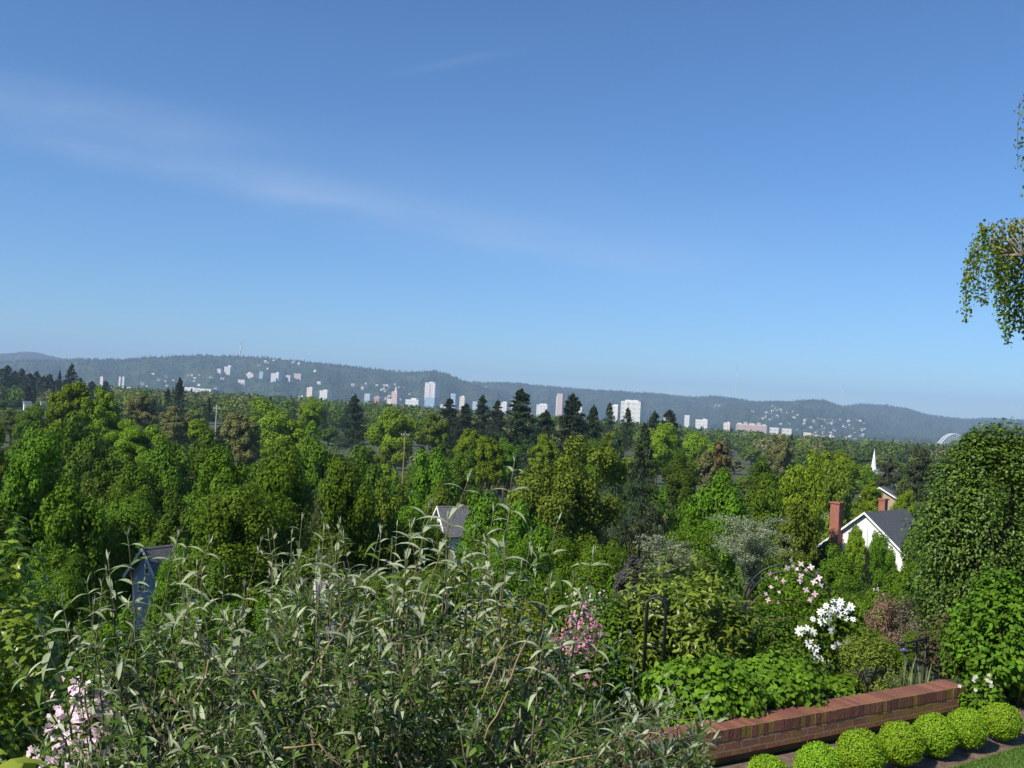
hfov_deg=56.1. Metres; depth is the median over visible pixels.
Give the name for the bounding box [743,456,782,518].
broadleaf tree
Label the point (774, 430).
warehouse
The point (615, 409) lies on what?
office block
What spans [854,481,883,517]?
spring tree
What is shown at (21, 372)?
fir tree
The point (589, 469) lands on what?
broadleaf tree
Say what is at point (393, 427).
spring tree
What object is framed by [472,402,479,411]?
office block
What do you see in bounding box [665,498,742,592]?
broadleaf tree
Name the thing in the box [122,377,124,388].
apartment tower
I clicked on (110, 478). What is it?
broadleaf tree
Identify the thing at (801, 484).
spring tree
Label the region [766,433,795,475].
budding tree
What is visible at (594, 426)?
fir tree
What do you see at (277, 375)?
hospital block
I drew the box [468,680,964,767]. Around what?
garden wall
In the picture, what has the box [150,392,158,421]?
fir tree
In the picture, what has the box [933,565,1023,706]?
climbing hedge
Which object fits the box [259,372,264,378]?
hospital block
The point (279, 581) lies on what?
broadleaf tree
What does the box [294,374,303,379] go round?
hospital block
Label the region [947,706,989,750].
box ball
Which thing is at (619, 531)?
olive green tree
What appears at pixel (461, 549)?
broadleaf tree
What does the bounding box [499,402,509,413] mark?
office block
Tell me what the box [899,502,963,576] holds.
broadleaf tree
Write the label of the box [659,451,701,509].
broadleaf tree
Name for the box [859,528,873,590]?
fir tree
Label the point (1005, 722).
box ball
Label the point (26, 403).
white house
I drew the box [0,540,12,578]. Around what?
broadleaf tree
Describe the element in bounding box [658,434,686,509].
broadleaf tree
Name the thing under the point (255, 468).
broadleaf tree
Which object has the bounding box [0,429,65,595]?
broadleaf tree
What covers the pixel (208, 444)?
broadleaf tree
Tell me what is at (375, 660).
green shrub
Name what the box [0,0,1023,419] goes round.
sky
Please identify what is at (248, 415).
broadleaf tree
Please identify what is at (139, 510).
broadleaf tree
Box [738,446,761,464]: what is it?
olive green tree
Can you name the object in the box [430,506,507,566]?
grey roofed house
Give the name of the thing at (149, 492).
broadleaf tree
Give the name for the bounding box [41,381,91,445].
spring tree
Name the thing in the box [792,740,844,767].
box ball
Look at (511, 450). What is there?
broadleaf tree
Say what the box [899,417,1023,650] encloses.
holly tree
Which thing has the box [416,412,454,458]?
olive green tree
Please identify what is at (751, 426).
apartment row
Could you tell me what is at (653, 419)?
fir tree
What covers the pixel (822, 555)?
broadleaf tree
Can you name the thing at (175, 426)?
budding tree
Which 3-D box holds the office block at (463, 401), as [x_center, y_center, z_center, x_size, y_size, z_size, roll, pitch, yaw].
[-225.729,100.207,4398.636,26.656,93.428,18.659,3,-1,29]
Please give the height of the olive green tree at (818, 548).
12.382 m
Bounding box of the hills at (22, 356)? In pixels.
[0,353,54,361]
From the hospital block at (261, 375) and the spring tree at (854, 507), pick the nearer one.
the spring tree at (854, 507)
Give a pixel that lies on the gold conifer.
(876, 652)
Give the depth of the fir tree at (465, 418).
388.71 m
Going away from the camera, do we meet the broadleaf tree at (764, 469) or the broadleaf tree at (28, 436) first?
the broadleaf tree at (28, 436)
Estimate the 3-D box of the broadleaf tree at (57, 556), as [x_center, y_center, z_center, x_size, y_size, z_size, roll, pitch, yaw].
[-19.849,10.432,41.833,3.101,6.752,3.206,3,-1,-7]
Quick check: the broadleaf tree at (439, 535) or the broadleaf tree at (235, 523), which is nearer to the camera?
the broadleaf tree at (235, 523)
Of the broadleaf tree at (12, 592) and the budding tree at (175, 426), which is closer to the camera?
the broadleaf tree at (12, 592)
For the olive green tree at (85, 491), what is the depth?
89.79 m
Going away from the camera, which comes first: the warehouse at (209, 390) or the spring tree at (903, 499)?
the spring tree at (903, 499)
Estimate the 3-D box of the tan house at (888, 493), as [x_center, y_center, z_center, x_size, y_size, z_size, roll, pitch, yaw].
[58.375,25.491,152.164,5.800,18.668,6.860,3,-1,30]
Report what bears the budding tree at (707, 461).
on the ground at (628, 453)
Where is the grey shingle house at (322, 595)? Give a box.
[312,579,387,718]
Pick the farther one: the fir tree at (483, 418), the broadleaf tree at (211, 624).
the fir tree at (483, 418)
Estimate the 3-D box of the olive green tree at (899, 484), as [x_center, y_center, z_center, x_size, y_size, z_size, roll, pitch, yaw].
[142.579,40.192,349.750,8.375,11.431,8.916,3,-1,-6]
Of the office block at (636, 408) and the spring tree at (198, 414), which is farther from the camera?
the office block at (636, 408)
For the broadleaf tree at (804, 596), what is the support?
on the ground at (628, 453)
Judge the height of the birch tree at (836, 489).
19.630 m
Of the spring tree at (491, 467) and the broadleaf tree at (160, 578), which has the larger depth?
the spring tree at (491, 467)
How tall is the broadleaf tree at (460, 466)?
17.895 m
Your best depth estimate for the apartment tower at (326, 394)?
4187.78 m
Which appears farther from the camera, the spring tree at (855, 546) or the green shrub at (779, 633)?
the spring tree at (855, 546)
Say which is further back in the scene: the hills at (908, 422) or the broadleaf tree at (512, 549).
the hills at (908, 422)
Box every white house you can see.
[22,401,31,409]
[818,498,918,593]
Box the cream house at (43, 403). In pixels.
[40,401,47,418]
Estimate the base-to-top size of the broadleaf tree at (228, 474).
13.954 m
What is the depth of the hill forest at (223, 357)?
6464.29 m
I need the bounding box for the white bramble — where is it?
[958,673,1008,713]
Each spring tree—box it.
[0,408,20,425]
[22,403,43,415]
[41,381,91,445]
[76,386,123,448]
[102,418,169,474]
[180,441,199,457]
[186,409,208,486]
[191,409,205,423]
[249,396,295,455]
[260,415,319,456]
[297,396,327,437]
[350,424,369,443]
[364,406,423,469]
[380,463,399,484]
[397,471,409,504]
[452,429,483,478]
[470,435,507,501]
[502,484,535,531]
[526,433,562,474]
[601,428,622,456]
[621,456,634,476]
[641,422,679,491]
[681,431,714,476]
[772,448,829,550]
[818,449,867,501]
[844,525,868,584]
[848,501,860,519]
[849,477,862,494]
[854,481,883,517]
[856,464,873,476]
[890,483,916,517]
[898,462,906,477]
[927,463,940,472]
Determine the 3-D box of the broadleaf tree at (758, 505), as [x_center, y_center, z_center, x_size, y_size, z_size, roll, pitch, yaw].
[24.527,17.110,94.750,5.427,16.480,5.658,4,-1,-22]
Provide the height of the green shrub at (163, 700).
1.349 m
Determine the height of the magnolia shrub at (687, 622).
1.958 m
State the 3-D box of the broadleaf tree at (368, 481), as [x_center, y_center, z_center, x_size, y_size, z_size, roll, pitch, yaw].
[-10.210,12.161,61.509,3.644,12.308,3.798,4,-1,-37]
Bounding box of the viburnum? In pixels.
[564,581,608,683]
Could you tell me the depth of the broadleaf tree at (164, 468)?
111.22 m
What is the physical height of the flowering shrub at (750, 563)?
4.135 m
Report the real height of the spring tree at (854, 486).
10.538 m
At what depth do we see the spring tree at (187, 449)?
353.79 m
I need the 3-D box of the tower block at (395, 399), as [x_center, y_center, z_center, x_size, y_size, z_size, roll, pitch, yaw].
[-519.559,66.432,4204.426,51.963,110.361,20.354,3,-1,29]
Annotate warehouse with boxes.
[184,387,199,391]
[195,388,221,393]
[770,427,778,433]
[782,428,791,435]
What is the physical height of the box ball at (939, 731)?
0.424 m
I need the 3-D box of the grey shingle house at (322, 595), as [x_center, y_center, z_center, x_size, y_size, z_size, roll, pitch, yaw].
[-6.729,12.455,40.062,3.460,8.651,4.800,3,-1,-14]
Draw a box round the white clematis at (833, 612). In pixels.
[785,586,868,674]
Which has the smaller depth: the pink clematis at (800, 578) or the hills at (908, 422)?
the pink clematis at (800, 578)
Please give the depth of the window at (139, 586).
59.84 m
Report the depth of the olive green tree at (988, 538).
108.87 m
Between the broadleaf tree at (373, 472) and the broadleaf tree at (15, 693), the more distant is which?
the broadleaf tree at (373, 472)
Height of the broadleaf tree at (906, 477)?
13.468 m
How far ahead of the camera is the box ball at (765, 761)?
7.68 m
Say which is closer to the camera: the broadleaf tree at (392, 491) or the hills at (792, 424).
the broadleaf tree at (392, 491)
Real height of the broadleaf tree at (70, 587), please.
3.840 m
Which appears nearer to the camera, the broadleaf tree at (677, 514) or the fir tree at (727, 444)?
the broadleaf tree at (677, 514)
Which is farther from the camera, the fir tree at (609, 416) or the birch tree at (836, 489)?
the fir tree at (609, 416)
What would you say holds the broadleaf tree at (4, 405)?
on the ground at (628, 453)
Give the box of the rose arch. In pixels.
[740,563,838,673]
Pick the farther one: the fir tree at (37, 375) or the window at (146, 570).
the fir tree at (37, 375)
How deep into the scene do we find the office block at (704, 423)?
3586.01 m
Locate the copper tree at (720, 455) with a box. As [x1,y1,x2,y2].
[711,439,731,472]
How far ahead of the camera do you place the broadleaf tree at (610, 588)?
34.17 m
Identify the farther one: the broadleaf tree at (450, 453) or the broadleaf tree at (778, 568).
the broadleaf tree at (450, 453)
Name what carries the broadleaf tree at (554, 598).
on the ground at (628, 453)
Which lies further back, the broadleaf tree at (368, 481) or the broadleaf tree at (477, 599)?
the broadleaf tree at (368, 481)
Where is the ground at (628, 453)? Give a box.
[0,401,1021,767]
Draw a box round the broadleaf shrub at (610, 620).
[578,595,679,716]
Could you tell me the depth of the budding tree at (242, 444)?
213.38 m
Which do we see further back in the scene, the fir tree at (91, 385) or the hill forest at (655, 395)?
the hill forest at (655, 395)
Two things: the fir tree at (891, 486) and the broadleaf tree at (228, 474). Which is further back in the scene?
the fir tree at (891, 486)
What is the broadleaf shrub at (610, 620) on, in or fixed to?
on the ground at (628, 453)
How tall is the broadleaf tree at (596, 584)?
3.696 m
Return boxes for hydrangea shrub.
[637,652,773,728]
[733,642,828,712]
[813,671,863,699]
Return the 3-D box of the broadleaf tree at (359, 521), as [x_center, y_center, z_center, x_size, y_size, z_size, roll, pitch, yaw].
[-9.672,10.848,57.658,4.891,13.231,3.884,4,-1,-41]
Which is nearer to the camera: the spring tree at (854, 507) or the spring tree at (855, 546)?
the spring tree at (855, 546)
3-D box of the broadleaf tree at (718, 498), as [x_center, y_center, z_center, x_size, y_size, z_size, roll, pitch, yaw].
[12.648,12.125,59.409,4.246,13.926,4.108,4,-2,-44]
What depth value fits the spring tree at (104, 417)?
176.65 m
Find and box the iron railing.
[899,637,945,684]
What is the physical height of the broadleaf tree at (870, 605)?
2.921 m
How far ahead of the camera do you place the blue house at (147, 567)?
59.88 m
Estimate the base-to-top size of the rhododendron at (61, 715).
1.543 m
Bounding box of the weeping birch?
[956,95,1023,347]
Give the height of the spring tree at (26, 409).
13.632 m
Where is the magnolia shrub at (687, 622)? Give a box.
[606,549,768,710]
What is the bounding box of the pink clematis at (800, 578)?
[749,557,830,652]
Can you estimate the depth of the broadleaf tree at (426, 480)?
106.11 m
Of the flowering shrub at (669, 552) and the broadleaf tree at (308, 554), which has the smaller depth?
the flowering shrub at (669, 552)
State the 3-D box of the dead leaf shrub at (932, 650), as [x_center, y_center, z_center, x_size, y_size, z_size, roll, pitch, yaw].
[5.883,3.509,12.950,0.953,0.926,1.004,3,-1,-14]
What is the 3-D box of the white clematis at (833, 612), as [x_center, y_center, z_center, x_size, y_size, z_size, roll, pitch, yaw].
[3.735,3.153,11.376,1.100,1.552,0.760,3,-1,0]
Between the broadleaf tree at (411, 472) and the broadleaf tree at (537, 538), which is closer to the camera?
the broadleaf tree at (537, 538)
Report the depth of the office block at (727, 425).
3391.91 m
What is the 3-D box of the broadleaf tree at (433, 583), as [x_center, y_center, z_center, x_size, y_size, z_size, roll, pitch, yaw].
[-2.448,6.857,25.888,2.856,3.874,2.995,2,-1,33]
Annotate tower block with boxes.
[387,387,399,406]
[424,382,439,408]
[555,394,564,417]
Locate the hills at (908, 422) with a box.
[848,405,1023,441]
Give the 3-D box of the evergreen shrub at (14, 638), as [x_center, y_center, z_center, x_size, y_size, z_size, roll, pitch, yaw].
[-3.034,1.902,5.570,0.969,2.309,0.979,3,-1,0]
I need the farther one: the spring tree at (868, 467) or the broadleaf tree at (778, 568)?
the spring tree at (868, 467)
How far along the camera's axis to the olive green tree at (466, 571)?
45.80 m
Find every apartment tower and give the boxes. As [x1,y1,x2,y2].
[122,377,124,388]
[306,387,315,396]
[319,390,331,399]
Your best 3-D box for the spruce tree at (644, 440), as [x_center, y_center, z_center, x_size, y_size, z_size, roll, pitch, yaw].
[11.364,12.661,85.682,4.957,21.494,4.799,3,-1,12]
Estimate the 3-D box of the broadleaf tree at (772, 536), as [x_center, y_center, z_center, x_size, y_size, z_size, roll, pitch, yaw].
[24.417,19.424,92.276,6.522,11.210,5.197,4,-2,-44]
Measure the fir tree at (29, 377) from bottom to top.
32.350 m
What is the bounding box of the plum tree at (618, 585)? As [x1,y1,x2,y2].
[605,555,654,675]
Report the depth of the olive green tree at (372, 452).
385.86 m
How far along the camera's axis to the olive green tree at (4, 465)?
48.62 m
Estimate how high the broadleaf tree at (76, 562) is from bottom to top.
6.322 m
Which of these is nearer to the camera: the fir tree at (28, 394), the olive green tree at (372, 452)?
the olive green tree at (372, 452)
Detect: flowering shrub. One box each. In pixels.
[632,534,703,654]
[703,512,800,653]
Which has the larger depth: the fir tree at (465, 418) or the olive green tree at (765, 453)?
the olive green tree at (765, 453)
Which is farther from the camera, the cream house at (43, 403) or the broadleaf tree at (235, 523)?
the cream house at (43, 403)
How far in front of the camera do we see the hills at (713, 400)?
7832.17 m
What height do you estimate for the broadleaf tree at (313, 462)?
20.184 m
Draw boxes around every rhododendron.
[26,675,114,767]
[528,662,597,738]
[546,603,604,726]
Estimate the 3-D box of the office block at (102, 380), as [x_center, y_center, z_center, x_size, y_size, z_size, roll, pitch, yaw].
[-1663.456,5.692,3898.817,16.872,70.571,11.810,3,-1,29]
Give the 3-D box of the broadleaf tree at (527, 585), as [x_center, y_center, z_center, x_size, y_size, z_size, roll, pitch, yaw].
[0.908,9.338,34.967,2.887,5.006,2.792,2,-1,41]
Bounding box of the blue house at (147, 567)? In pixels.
[123,543,190,661]
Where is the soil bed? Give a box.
[720,705,1023,767]
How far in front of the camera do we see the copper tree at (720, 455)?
218.74 m
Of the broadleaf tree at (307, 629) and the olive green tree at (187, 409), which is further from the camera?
the olive green tree at (187, 409)
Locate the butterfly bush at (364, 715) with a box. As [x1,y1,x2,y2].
[11,454,728,767]
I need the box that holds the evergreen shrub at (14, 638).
[0,512,82,767]
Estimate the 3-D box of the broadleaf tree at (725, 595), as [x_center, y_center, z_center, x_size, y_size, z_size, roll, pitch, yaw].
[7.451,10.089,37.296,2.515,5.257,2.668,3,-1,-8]
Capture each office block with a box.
[100,377,105,385]
[364,394,372,403]
[405,398,424,406]
[451,394,457,409]
[459,396,466,410]
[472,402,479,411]
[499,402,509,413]
[536,403,551,416]
[612,404,619,421]
[620,400,643,423]
[684,415,690,427]
[695,419,709,429]
[723,422,730,430]
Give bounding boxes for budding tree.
[123,392,158,428]
[140,411,162,428]
[158,405,195,449]
[219,411,264,465]
[333,452,348,465]
[409,452,424,466]
[483,478,512,499]
[622,502,669,573]
[695,447,716,492]
[696,473,714,493]
[725,459,745,473]
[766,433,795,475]
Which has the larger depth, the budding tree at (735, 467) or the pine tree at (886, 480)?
the budding tree at (735, 467)
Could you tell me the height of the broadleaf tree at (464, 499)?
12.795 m
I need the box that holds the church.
[871,449,899,486]
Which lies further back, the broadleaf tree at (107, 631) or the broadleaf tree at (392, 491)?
the broadleaf tree at (392, 491)
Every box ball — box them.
[746,754,788,767]
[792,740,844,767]
[834,727,887,767]
[878,719,925,766]
[913,711,959,757]
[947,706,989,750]
[981,702,1023,742]
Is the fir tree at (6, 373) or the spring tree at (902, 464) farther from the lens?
the fir tree at (6, 373)
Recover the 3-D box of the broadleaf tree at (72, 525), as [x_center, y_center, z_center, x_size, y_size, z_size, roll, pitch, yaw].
[-25.901,10.776,56.013,4.287,10.877,4.432,4,-1,-30]
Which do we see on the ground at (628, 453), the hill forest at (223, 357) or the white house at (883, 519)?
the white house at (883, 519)
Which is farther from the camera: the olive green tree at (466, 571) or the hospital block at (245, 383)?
the hospital block at (245, 383)
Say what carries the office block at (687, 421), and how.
on the ground at (628, 453)
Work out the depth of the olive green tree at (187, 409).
715.26 m
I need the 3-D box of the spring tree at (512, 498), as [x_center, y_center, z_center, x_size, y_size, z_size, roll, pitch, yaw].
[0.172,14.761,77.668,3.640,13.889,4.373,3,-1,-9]
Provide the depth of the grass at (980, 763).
8.95 m
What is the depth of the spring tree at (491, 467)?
148.99 m
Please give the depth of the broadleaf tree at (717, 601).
21.66 m
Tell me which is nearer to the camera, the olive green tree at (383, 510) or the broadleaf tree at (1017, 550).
the broadleaf tree at (1017, 550)
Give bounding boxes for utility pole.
[213,405,219,438]
[401,431,408,489]
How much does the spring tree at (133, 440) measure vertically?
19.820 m
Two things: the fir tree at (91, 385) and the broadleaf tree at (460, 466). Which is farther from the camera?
the fir tree at (91, 385)
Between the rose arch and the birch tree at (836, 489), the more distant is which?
the birch tree at (836, 489)
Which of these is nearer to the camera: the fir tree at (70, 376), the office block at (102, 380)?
the fir tree at (70, 376)
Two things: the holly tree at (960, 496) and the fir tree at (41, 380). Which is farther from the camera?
the fir tree at (41, 380)
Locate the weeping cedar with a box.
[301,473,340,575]
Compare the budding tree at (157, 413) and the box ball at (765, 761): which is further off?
the budding tree at (157, 413)
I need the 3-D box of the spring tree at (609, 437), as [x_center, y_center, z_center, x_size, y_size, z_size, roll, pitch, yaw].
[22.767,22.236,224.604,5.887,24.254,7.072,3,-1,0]
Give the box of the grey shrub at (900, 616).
[889,593,944,660]
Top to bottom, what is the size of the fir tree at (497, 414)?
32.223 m
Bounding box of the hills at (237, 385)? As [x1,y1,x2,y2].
[0,356,566,416]
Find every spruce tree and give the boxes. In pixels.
[596,415,633,546]
[613,406,667,570]
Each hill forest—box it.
[0,351,62,360]
[0,353,564,416]
[462,380,756,423]
[646,398,934,442]
[840,402,1023,441]
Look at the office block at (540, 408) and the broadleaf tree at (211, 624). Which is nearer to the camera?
the broadleaf tree at (211, 624)
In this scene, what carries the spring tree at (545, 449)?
on the ground at (628, 453)
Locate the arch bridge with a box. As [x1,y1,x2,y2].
[938,433,961,444]
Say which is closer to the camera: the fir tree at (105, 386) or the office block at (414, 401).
the fir tree at (105, 386)
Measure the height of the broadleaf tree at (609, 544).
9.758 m
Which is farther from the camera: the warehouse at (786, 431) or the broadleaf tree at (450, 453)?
the warehouse at (786, 431)
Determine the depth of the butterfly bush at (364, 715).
4.64 m
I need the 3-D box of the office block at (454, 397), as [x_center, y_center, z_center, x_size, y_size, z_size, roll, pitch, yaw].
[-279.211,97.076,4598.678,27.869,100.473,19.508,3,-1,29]
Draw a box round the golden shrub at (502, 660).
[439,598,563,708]
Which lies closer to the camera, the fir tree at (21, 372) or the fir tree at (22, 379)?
the fir tree at (22, 379)
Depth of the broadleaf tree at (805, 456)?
652.86 m
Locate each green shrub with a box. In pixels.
[68,643,209,767]
[177,632,347,767]
[306,628,473,767]
[449,671,586,767]
[721,601,849,675]
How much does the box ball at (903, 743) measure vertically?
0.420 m
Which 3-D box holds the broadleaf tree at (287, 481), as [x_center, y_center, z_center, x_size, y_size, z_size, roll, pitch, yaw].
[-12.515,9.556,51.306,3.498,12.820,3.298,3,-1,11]
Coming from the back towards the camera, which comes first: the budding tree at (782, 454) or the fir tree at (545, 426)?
the budding tree at (782, 454)
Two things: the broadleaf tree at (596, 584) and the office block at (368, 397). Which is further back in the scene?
the office block at (368, 397)
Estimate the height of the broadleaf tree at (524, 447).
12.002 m
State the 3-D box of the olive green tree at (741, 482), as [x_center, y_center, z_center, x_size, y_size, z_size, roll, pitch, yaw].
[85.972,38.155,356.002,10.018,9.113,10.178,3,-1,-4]
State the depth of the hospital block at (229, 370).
6229.15 m
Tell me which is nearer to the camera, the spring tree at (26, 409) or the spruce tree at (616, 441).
the spruce tree at (616, 441)
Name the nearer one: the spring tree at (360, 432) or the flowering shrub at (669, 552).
the flowering shrub at (669, 552)
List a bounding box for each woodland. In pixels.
[0,382,955,466]
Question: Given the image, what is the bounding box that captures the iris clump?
[887,648,933,688]
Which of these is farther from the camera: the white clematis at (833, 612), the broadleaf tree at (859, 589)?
the broadleaf tree at (859, 589)
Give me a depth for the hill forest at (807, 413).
6541.69 m
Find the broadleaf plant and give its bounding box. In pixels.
[0,757,57,767]
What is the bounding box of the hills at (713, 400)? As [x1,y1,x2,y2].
[471,382,742,420]
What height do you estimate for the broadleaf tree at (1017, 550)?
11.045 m
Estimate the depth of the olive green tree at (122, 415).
552.83 m
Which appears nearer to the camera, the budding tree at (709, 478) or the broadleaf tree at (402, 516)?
the broadleaf tree at (402, 516)
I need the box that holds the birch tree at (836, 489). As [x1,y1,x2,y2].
[817,456,853,543]
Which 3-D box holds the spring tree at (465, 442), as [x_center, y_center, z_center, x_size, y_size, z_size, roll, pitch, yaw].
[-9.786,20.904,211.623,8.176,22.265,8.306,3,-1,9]
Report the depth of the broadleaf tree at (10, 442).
299.90 m
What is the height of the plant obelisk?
1.412 m
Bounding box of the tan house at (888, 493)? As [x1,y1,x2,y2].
[877,485,899,509]
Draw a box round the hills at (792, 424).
[676,403,925,442]
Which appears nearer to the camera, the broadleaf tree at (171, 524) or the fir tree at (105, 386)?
the broadleaf tree at (171, 524)
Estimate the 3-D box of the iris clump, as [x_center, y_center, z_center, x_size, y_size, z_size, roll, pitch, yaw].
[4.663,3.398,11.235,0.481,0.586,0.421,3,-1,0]
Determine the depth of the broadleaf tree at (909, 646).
14.93 m
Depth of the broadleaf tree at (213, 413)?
714.26 m
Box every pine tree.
[876,457,902,487]
[893,434,934,517]
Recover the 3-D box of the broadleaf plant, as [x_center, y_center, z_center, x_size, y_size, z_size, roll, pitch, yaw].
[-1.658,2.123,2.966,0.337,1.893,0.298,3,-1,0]
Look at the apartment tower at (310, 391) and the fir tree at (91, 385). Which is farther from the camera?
the apartment tower at (310, 391)
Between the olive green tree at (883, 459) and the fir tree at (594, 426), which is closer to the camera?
the fir tree at (594, 426)
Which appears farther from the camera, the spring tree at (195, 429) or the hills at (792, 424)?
the hills at (792, 424)
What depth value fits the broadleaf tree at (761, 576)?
65.98 m
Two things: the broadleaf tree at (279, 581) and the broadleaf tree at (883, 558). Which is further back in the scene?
the broadleaf tree at (883, 558)
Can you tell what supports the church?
on the ground at (628, 453)
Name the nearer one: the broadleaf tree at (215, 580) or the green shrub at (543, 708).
the green shrub at (543, 708)
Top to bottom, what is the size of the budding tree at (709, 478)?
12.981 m
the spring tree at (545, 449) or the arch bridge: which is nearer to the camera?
the spring tree at (545, 449)
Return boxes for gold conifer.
[836,626,908,693]
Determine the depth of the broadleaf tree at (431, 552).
61.45 m
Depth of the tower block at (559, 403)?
4591.11 m
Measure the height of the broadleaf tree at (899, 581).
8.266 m
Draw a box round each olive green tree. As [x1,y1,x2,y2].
[0,409,20,440]
[0,423,13,549]
[75,478,106,502]
[119,410,126,421]
[180,406,192,412]
[218,413,229,421]
[357,446,376,463]
[371,475,403,578]
[373,450,392,469]
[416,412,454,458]
[425,479,452,520]
[429,562,471,590]
[498,435,629,567]
[609,516,630,546]
[732,475,749,498]
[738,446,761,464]
[759,449,772,464]
[773,500,818,583]
[806,530,823,579]
[868,457,887,467]
[895,479,907,493]
[966,530,995,559]
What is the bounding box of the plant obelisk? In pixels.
[640,594,667,726]
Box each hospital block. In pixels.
[224,365,233,374]
[238,380,248,386]
[246,372,255,378]
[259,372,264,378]
[271,372,282,381]
[286,375,291,382]
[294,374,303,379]
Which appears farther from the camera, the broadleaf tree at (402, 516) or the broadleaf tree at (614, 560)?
the broadleaf tree at (402, 516)
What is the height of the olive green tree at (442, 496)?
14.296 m
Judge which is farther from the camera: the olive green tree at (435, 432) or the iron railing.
the olive green tree at (435, 432)
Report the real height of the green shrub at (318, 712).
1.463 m
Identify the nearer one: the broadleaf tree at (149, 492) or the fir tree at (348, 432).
the broadleaf tree at (149, 492)
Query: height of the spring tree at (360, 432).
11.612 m
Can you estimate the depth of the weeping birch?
9.51 m
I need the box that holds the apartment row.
[736,422,766,432]
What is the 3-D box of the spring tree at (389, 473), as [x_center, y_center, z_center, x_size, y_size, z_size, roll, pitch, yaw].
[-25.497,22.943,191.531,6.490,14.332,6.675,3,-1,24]
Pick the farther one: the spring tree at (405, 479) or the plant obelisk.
the spring tree at (405, 479)
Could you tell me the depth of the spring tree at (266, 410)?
315.23 m
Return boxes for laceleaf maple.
[861,592,920,652]
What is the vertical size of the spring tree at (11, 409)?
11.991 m
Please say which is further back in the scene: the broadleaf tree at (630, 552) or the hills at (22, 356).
the hills at (22, 356)
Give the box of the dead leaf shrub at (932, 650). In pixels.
[907,607,970,678]
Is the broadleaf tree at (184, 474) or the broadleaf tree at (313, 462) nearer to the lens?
the broadleaf tree at (313, 462)
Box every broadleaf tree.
[0,399,16,409]
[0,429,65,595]
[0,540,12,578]
[0,566,27,605]
[0,610,62,744]
[2,421,64,475]
[4,440,19,454]
[4,567,104,732]
[11,404,52,443]
[22,544,96,633]
[27,474,109,598]
[28,463,63,558]
[54,409,112,484]
[60,552,94,636]
[68,608,144,692]
[73,453,106,497]
[87,452,143,529]
[95,493,162,625]
[95,497,140,626]
[111,462,171,519]
[133,598,247,719]
[136,439,193,511]
[138,490,193,554]
[148,538,190,650]
[168,481,313,651]
[175,477,208,545]
[175,558,243,617]
[177,463,192,484]
[185,425,230,496]
[188,444,255,552]
[199,411,217,421]
[243,438,296,506]
[245,412,262,420]
[247,593,343,710]
[248,551,309,637]
[249,444,314,556]
[285,543,340,662]
[293,422,340,517]
[309,454,387,578]
[319,426,339,445]
[323,443,383,491]
[325,571,397,668]
[334,478,383,578]
[370,565,472,699]
[385,478,409,521]
[386,493,431,574]
[405,455,430,499]
[407,446,461,516]
[418,521,437,576]
[430,515,450,574]
[435,443,454,460]
[444,450,478,503]
[447,535,476,585]
[452,575,507,675]
[456,530,499,578]
[459,484,494,505]
[461,488,510,547]
[470,532,548,696]
[498,437,522,501]
[499,497,557,580]
[506,570,567,682]
[512,574,576,674]
[520,438,531,451]
[546,534,636,601]
[562,571,622,668]
[569,536,620,563]
[573,438,607,488]
[594,497,610,547]
[601,473,636,522]
[604,572,656,675]
[606,540,644,569]
[625,484,673,548]
[652,521,728,592]
[655,576,741,660]
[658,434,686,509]
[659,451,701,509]
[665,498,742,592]
[679,467,754,597]
[681,579,729,661]
[729,543,781,654]
[741,474,785,548]
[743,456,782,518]
[752,560,806,654]
[754,531,786,593]
[780,569,850,655]
[789,457,803,466]
[802,453,820,467]
[809,538,847,574]
[819,542,863,591]
[832,575,905,657]
[846,590,890,644]
[852,453,871,467]
[857,470,881,497]
[862,638,917,672]
[863,530,897,592]
[879,561,922,603]
[884,593,919,632]
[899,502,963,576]
[900,471,925,483]
[902,627,946,663]
[1000,483,1010,498]
[1002,506,1023,575]
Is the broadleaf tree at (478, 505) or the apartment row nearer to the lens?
the broadleaf tree at (478, 505)
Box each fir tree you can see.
[0,365,19,388]
[4,370,19,404]
[12,368,26,385]
[16,373,39,398]
[16,376,27,390]
[19,384,34,413]
[30,371,40,390]
[31,375,47,403]
[35,374,56,398]
[55,370,61,392]
[61,363,78,393]
[87,380,97,397]
[100,381,112,392]
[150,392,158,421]
[160,387,171,411]
[169,377,186,414]
[184,437,196,477]
[203,397,212,421]
[215,426,225,446]
[318,409,329,429]
[331,394,368,452]
[425,397,461,450]
[445,403,481,449]
[470,394,495,437]
[480,400,508,449]
[490,388,540,490]
[515,405,556,481]
[549,393,599,500]
[579,405,605,493]
[601,402,616,439]
[618,405,637,468]
[634,411,661,481]
[646,408,684,485]
[726,439,733,459]
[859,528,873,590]
[881,457,898,490]
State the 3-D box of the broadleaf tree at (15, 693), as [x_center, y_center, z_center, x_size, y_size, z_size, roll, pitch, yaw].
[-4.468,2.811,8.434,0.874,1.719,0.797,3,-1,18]
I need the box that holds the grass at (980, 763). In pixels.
[947,744,1023,767]
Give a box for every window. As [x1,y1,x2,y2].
[137,580,145,592]
[144,561,150,575]

